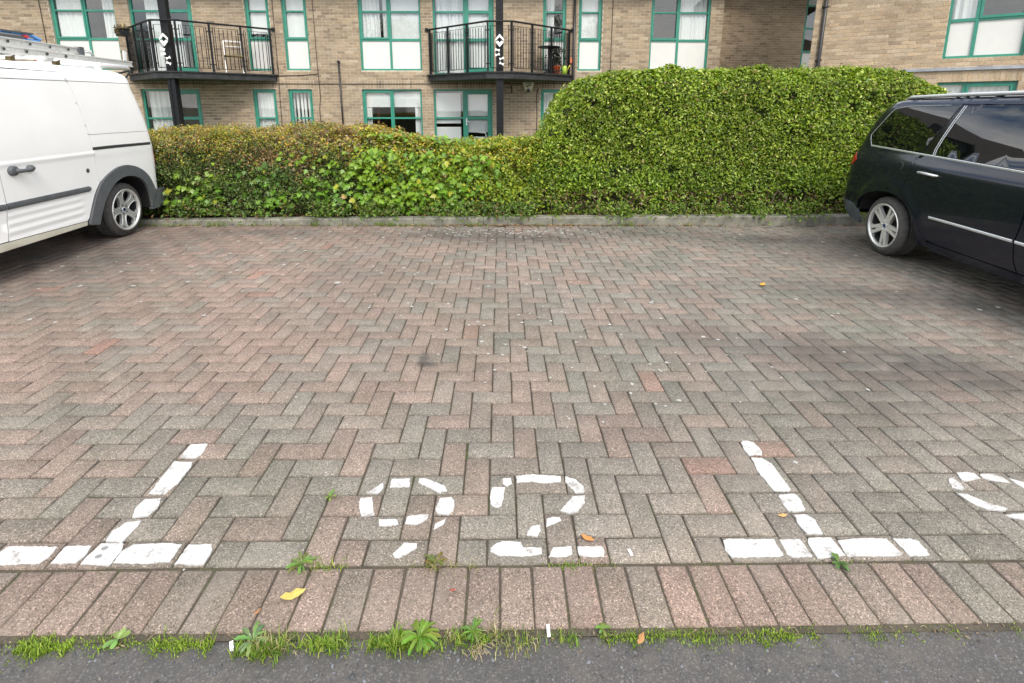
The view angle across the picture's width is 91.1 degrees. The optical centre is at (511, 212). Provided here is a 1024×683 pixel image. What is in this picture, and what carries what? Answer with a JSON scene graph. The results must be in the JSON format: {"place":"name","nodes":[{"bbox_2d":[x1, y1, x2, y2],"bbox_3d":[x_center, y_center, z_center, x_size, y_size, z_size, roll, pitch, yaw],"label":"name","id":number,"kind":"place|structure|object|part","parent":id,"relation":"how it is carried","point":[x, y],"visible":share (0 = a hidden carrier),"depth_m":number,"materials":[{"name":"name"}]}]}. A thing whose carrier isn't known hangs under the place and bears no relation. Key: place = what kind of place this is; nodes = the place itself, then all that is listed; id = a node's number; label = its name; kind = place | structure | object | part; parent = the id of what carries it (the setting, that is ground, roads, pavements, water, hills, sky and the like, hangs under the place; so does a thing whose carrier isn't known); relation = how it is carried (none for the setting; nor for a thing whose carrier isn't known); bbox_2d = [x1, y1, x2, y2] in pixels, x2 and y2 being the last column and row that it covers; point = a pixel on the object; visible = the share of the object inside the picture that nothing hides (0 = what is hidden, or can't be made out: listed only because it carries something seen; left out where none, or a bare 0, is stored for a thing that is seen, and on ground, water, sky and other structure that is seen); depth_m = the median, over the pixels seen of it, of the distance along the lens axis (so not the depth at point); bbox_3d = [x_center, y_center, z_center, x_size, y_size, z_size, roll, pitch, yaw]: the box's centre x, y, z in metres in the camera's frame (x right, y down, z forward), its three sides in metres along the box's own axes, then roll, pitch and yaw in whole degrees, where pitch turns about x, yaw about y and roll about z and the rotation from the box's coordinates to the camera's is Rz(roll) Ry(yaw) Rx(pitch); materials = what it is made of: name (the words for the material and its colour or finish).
{"place":"outdoors","nodes":[
{"label":"outdoors","id":0,"kind":"place"},
{"bbox_2d":[141,216,483,218],"bbox_3d":[-0.730,-0.148,7.461,20.000,0.020,2.300,0,12,-3],"label":"planting bed","id":1,"kind":"object","parent":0,"point":[221,216],"depth_m":6.36,"materials":[{"name":"soil"}]},
{"bbox_2d":[142,117,552,226],"bbox_3d":[-3.873,-0.617,6.571,8.887,1.249,1.908,0,12,-1],"label":"hedge","id":2,"kind":"object","parent":1,"relation":"on","point":[267,171],"visible":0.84,"depth_m":6.24,"materials":[{"name":"green plant"}]},
{"bbox_2d":[142,212,841,216],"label":"hedge foot litter","id":3,"kind":"object","parent":1,"relation":"on","point":[362,213],"visible":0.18,"depth_m":6.35,"materials":[{"name":"brown plant"}]},
{"bbox_2d":[521,63,948,227],"bbox_3d":[3.132,-0.985,6.785,6.089,2.061,1.724,0,12,-1],"label":"tall hedge","id":4,"kind":"object","parent":1,"relation":"on","point":[716,141],"visible":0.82,"depth_m":6.42,"materials":[{"name":"green plant"}]},
{"bbox_2d":[137,632,866,642],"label":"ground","id":5,"kind":"structure","parent":0,"point":[499,637],"depth_m":1.51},
{"bbox_2d":[0,0,724,141],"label":"apartment block","id":6,"kind":"structure","parent":5,"relation":"on","point":[451,69],"depth_m":13.62,"materials":[{"name":"brick"}]},
{"bbox_2d":[50,0,121,69],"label":"window","id":7,"kind":"structure","parent":6,"relation":"in","point":[72,15],"depth_m":13.40,"materials":[{"name":"white glass"}]},
{"bbox_2d":[113,23,130,36],"bbox_3d":[-9.964,-4.673,12.826,0.494,0.341,0.322,11,15,39],"label":"hanging planter","id":8,"kind":"object","parent":6,"relation":"hanging from","point":[122,31],"visible":1,"depth_m":12.75,"materials":[{"name":"black paint"}]},
{"bbox_2d":[128,0,198,71],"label":"balcony door","id":9,"kind":"structure","parent":6,"relation":"in","point":[151,7],"depth_m":13.46,"materials":[{"name":"green paint"}]},
{"bbox_2d":[142,89,203,138],"bbox_3d":[-9.307,-2.462,13.944,1.588,1.893,0.188,0,12,-1],"label":"balcony door","id":10,"kind":"structure","parent":6,"relation":"in","point":[159,98],"depth_m":13.88,"materials":[{"name":"green paint"}]},
{"bbox_2d":[222,40,243,72],"bbox_3d":[-7.227,-4.035,13.039,0.440,0.834,0.448,-6,14,-29],"label":"garden chair","id":11,"kind":"object","parent":6,"relation":"on","point":[237,56],"visible":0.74,"depth_m":12.97,"materials":[{"name":"white metal"}]},
{"bbox_2d":[244,0,271,69],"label":"window","id":12,"kind":"structure","parent":6,"relation":"in","point":[257,13],"depth_m":13.50,"materials":[{"name":"white glass"}]},
{"bbox_2d":[253,89,278,130],"bbox_3d":[-6.785,-2.608,13.979,0.648,1.623,0.174,0,12,-1],"label":"window","id":13,"kind":"structure","parent":6,"relation":"in","point":[265,102],"depth_m":13.94,"materials":[{"name":"glass"}]},
{"bbox_2d":[281,0,310,69],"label":"window","id":14,"kind":"structure","parent":6,"relation":"in","point":[294,14],"depth_m":13.54,"materials":[{"name":"green paint"}]},
{"bbox_2d":[289,89,313,133],"bbox_3d":[-5.810,-2.618,14.023,0.660,1.623,0.220,0,12,-1],"label":"window","id":15,"kind":"structure","parent":6,"relation":"in","point":[292,92],"depth_m":13.97,"materials":[{"name":"green paint"}]},
{"bbox_2d":[358,0,421,69],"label":"window","id":16,"kind":"structure","parent":6,"relation":"in","point":[400,48],"depth_m":13.61,"materials":[{"name":"green paint"}]},
{"bbox_2d":[362,89,422,141],"bbox_3d":[-3.312,-2.666,14.249,1.645,1.623,0.570,0,12,-1],"label":"window","id":17,"kind":"structure","parent":6,"relation":"in","point":[391,95],"depth_m":13.98,"materials":[{"name":"glass"}]},
{"bbox_2d":[432,0,493,73],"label":"balcony door","id":18,"kind":"structure","parent":6,"relation":"in","point":[448,12],"depth_m":13.63,"materials":[{"name":"green paint"}]},
{"bbox_2d":[434,89,492,139],"bbox_3d":[-1.356,-2.496,14.096,1.633,1.893,0.140,0,12,-1],"label":"balcony door","id":19,"kind":"structure","parent":6,"relation":"in","point":[469,108],"depth_m":14.07,"materials":[{"name":"green paint"}]},
{"bbox_2d":[522,82,533,91],"bbox_3d":[0.448,-3.447,13.812,0.330,0.284,0.102,0,12,-1],"label":"alarm box","id":20,"kind":"object","parent":6,"relation":"attached to","point":[527,86],"visible":1,"depth_m":13.78,"materials":[{"name":"white plastic"}]},
{"bbox_2d":[538,45,560,73],"bbox_3d":[0.981,-4.024,13.296,0.600,0.690,0.600,0,12,-1],"label":"bistro table","id":21,"kind":"object","parent":6,"relation":"on","point":[552,46],"visible":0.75,"depth_m":13.16,"materials":[{"name":"black paint"}]},
{"bbox_2d":[540,89,563,127],"bbox_3d":[1.115,-2.645,14.143,0.648,1.623,0.153,0,12,-1],"label":"window","id":22,"kind":"structure","parent":6,"relation":"in","point":[546,94],"depth_m":14.06,"materials":[{"name":"teal glass"}]},
{"bbox_2d":[542,0,565,70],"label":"window","id":23,"kind":"structure","parent":6,"relation":"in","point":[548,5],"depth_m":13.64,"materials":[{"name":"white glass"}]},
{"bbox_2d":[544,47,566,73],"bbox_3d":[1.189,-4.095,13.487,0.667,0.749,0.504,0,12,-1],"label":"potted plant","id":24,"kind":"object","parent":6,"relation":"on","point":[559,65],"visible":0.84,"depth_m":13.44,"materials":[{"name":"green plant"}]},
{"bbox_2d":[561,65,570,73],"bbox_3d":[1.436,-3.864,13.580,0.162,0.258,0.256,-10,16,-41],"label":"watering can","id":25,"kind":"object","parent":6,"relation":"on","point":[564,69],"visible":0.91,"depth_m":13.54,"materials":[{"name":"green plastic"}]},
{"bbox_2d":[577,0,601,70],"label":"window","id":26,"kind":"structure","parent":6,"relation":"in","point":[590,11],"depth_m":13.72,"materials":[{"name":"white glass"}]},
{"bbox_2d":[648,0,710,69],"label":"window","id":27,"kind":"structure","parent":6,"relation":"in","point":[689,46],"depth_m":13.80,"materials":[{"name":"green paint"}]},
{"bbox_2d":[87,213,867,225],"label":"kerb","id":28,"kind":"structure","parent":5,"relation":"on","point":[744,219],"depth_m":6.30,"materials":[{"name":"concrete"}]},
{"bbox_2d":[653,0,816,81],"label":"recessed wall block","id":29,"kind":"structure","parent":5,"relation":"on","point":[777,34],"depth_m":16.49,"materials":[{"name":"brick"}]},
{"bbox_2d":[799,0,815,67],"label":"window","id":30,"kind":"structure","parent":29,"relation":"in","point":[804,58],"depth_m":16.72,"materials":[{"name":"grey glass"}]},
{"bbox_2d":[808,0,1023,93],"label":"side wing","id":31,"kind":"structure","parent":5,"relation":"on","point":[960,46],"depth_m":10.07,"materials":[{"name":"beige brick"}]},
{"bbox_2d":[937,81,1017,93],"bbox_3d":[9.088,-1.736,10.006,1.210,1.726,0.171,8,14,32],"label":"window","id":32,"kind":"structure","parent":31,"relation":"in","point":[990,86],"depth_m":9.83,"materials":[{"name":"white glass"}]},
{"bbox_2d":[942,0,1023,58],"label":"window","id":33,"kind":"structure","parent":31,"relation":"in","point":[970,33],"depth_m":9.68,"materials":[{"name":"white glass"}]},
{"bbox_2d":[0,225,1023,643],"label":"block paving","id":34,"kind":"structure","parent":0,"point":[284,387],"depth_m":2.35,"materials":[{"name":"brick"}]},
{"bbox_2d":[0,55,165,252],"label":"panel van","id":35,"kind":"object","parent":34,"relation":"on","point":[76,149],"visible":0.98,"depth_m":4.73,"materials":[{"name":"white paint"}]},
{"bbox_3d":[-4.071,-0.333,3.472,0.118,1.357,1.010,0,12,-5],"label":"front door","id":36,"kind":"part","parent":35,"relation":"part of","materials":[{"name":"white paint"}]},
{"bbox_3d":[-4.141,-0.542,4.465,0.175,1.405,1.092,0,12,-5],"label":"sliding door","id":37,"kind":"part","parent":35,"relation":"part of","materials":[{"name":"white paint"}]},
{"bbox_2d":[0,44,132,66],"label":"ladder","id":38,"kind":"object","parent":35,"relation":"on","point":[15,50],"visible":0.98,"depth_m":5.01,"materials":[{"name":"metal"}]},
{"bbox_2d":[0,36,94,55],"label":"ladder","id":39,"kind":"object","parent":38,"relation":"on","point":[9,41],"visible":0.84,"depth_m":4.94,"materials":[{"name":"metal"}]},
{"bbox_2d":[0,29,41,41],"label":"tie down","id":40,"kind":"object","parent":39,"relation":"on","point":[23,35],"visible":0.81,"depth_m":4.74,"materials":[{"name":"blue fabric"}]},
{"bbox_2d":[123,51,126,60],"bbox_3d":[-4.610,-1.864,5.981,0.012,0.115,0.062,0,12,-5],"label":"upright stop","id":41,"kind":"object","parent":38,"relation":"attached to","point":[124,56],"visible":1,"depth_m":5.98,"materials":[{"name":"white metal"}]},
{"bbox_2d":[0,443,211,566],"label":"parking line marking","id":42,"kind":"object","parent":34,"relation":"on","point":[108,552],"visible":1,"depth_m":1.67,"materials":[{"name":"paint"}]},
{"bbox_2d":[102,628,130,648],"bbox_3d":[-1.092,1.181,1.393,0.056,0.016,0.053,0,12,-1],"label":"weed","id":43,"kind":"object","parent":34,"relation":"on","point":[123,633],"visible":1,"depth_m":1.40,"materials":[{"name":"green plant"}]},
{"bbox_2d":[234,621,265,655],"bbox_3d":[-0.722,1.181,1.394,0.079,0.026,0.082,-10,16,-41],"label":"weed","id":44,"kind":"object","parent":34,"relation":"on","point":[248,633],"visible":1,"depth_m":1.39,"materials":[{"name":"green plant"}]},
{"bbox_2d":[280,588,305,599],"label":"fallen leaf","id":45,"kind":"object","parent":34,"relation":"on","point":[295,593],"visible":1,"depth_m":1.52,"materials":[{"name":"yellow plant"}]},
{"bbox_2d":[286,551,316,573],"bbox_3d":[-0.682,1.133,1.625,0.093,0.027,0.090,0,12,-1],"label":"weed","id":46,"kind":"object","parent":34,"relation":"on","point":[308,559],"visible":1,"depth_m":1.62,"materials":[{"name":"green plant"}]},
{"bbox_2d":[325,489,336,500],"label":"weed","id":47,"kind":"object","parent":34,"relation":"on","point":[331,492],"visible":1,"depth_m":1.91,"materials":[{"name":"green plant"}]},
{"bbox_2d":[140,220,692,226],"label":"kerb grass","id":48,"kind":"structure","parent":34,"relation":"on","point":[391,224],"depth_m":6.15,"materials":[{"name":"green plant"}]},
{"bbox_2d":[399,619,440,654],"bbox_3d":[-0.258,1.185,1.408,0.110,0.032,0.106,10,15,36],"label":"weed","id":49,"kind":"object","parent":34,"relation":"on","point":[421,626],"visible":1,"depth_m":1.40,"materials":[{"name":"green plant"}]},
{"bbox_2d":[424,552,447,569],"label":"weed","id":50,"kind":"object","parent":34,"relation":"on","point":[432,558],"visible":1,"depth_m":1.64,"materials":[{"name":"green plant"}]},
{"bbox_2d":[459,617,482,642],"bbox_3d":[-0.116,1.183,1.424,0.066,0.023,0.074,0,12,-1],"label":"weed","id":51,"kind":"object","parent":34,"relation":"on","point":[471,630],"visible":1,"depth_m":1.43,"materials":[{"name":"green plant"}]},
{"bbox_2d":[359,474,603,558],"bbox_3d":[-0.133,1.103,1.844,0.880,0.007,0.387,0,12,-1],"label":"bay number","id":52,"kind":"object","parent":34,"relation":"on","point":[446,505],"visible":1,"depth_m":1.84,"materials":[{"name":"paint"}]},
{"bbox_2d":[146,224,859,226],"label":"leaf litter","id":53,"kind":"object","parent":34,"relation":"on","point":[514,225],"visible":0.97,"depth_m":6.25,"materials":[{"name":"brown plant"}]},
{"bbox_2d":[0,226,1010,570],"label":"lichen spots","id":54,"kind":"object","parent":34,"relation":"on","point":[466,302],"visible":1,"depth_m":4.17,"materials":[{"name":"grey plant"}]},
{"bbox_2d":[0,550,1022,672],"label":"grass tufts","id":55,"kind":"object","parent":34,"relation":"on","point":[392,643],"visible":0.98,"depth_m":1.40,"materials":[{"name":"green plant"}]},
{"bbox_2d":[581,534,594,540],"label":"fallen leaf","id":56,"kind":"object","parent":34,"relation":"on","point":[585,537],"visible":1,"depth_m":1.74,"materials":[{"name":"orange plant"}]},
{"bbox_2d":[595,623,611,636],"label":"weed","id":57,"kind":"object","parent":34,"relation":"on","point":[601,626],"visible":1,"depth_m":1.44,"materials":[{"name":"green plant"}]},
{"bbox_2d":[723,441,929,559],"bbox_3d":[1.061,1.092,1.968,0.694,0.007,0.601,0,12,-1],"label":"parking line marking","id":58,"kind":"object","parent":34,"relation":"on","point":[820,547],"visible":1,"depth_m":1.73,"materials":[{"name":"paint"}]},
{"bbox_2d":[830,552,849,570],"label":"weed","id":59,"kind":"object","parent":34,"relation":"on","point":[836,562],"visible":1,"depth_m":1.65,"materials":[{"name":"green plant"}]},
{"bbox_2d":[844,91,1023,284],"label":"people carrier","id":60,"kind":"object","parent":34,"relation":"on","point":[942,174],"visible":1,"depth_m":4.42,"materials":[{"name":"black paint"}]},
{"bbox_2d":[872,106,959,152],"bbox_3d":[3.981,-0.843,5.043,0.144,0.442,0.994,1,12,3],"label":"quarter window","id":61,"kind":"structure","parent":60,"relation":"in","point":[912,129],"depth_m":4.98,"materials":[{"name":"black glass"}]},
{"bbox_2d":[900,106,1023,272],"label":"rear door","id":62,"kind":"structure","parent":60,"relation":"in","point":[971,210],"depth_m":4.12,"materials":[{"name":"black paint"}]},
{"bbox_2d":[1014,218,1023,274],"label":"front door","id":63,"kind":"structure","parent":60,"relation":"in","point":[1019,242],"depth_m":3.66,"materials":[{"name":"black paint"}]},
{"bbox_2d":[949,472,1023,519],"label":"bay number","id":64,"kind":"object","parent":34,"relation":"on","point":[962,476],"visible":1,"depth_m":2.00,"materials":[{"name":"paint"}]},
{"bbox_2d":[0,630,1023,682],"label":"road","id":65,"kind":"structure","parent":0,"point":[943,657],"depth_m":1.36,"materials":[{"name":"grey asphalt"}]},
{"bbox_2d":[229,640,233,651],"bbox_3d":[-0.769,1.190,1.378,0.009,0.005,0.024,-7,34,-29],"label":"litter scrap","id":66,"kind":"object","parent":65,"relation":"on","point":[231,645],"visible":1,"depth_m":1.38,"materials":[{"name":"white paper"}]},
{"bbox_2d":[0,622,1022,653],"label":"seam debris","id":67,"kind":"object","parent":65,"relation":"on","point":[796,634],"visible":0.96,"depth_m":1.43,"materials":[{"name":"brown plant"}]},
{"bbox_2d":[41,620,987,660],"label":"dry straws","id":68,"kind":"object","parent":65,"relation":"on","point":[479,649],"visible":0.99,"depth_m":1.39,"materials":[{"name":"beige"}]},
{"bbox_2d":[546,624,550,636],"bbox_3d":[0.103,1.191,1.431,0.009,0.028,0.005,-1,-26,-7],"label":"litter scrap","id":69,"kind":"object","parent":65,"relation":"on","point":[548,629],"visible":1,"depth_m":1.43,"materials":[{"name":"white paper"}]},
{"bbox_2d":[637,632,644,643],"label":"fallen leaf","id":70,"kind":"object","parent":65,"relation":"on","point":[641,638],"visible":1,"depth_m":1.41,"materials":[{"name":"orange plant"}]}
]}

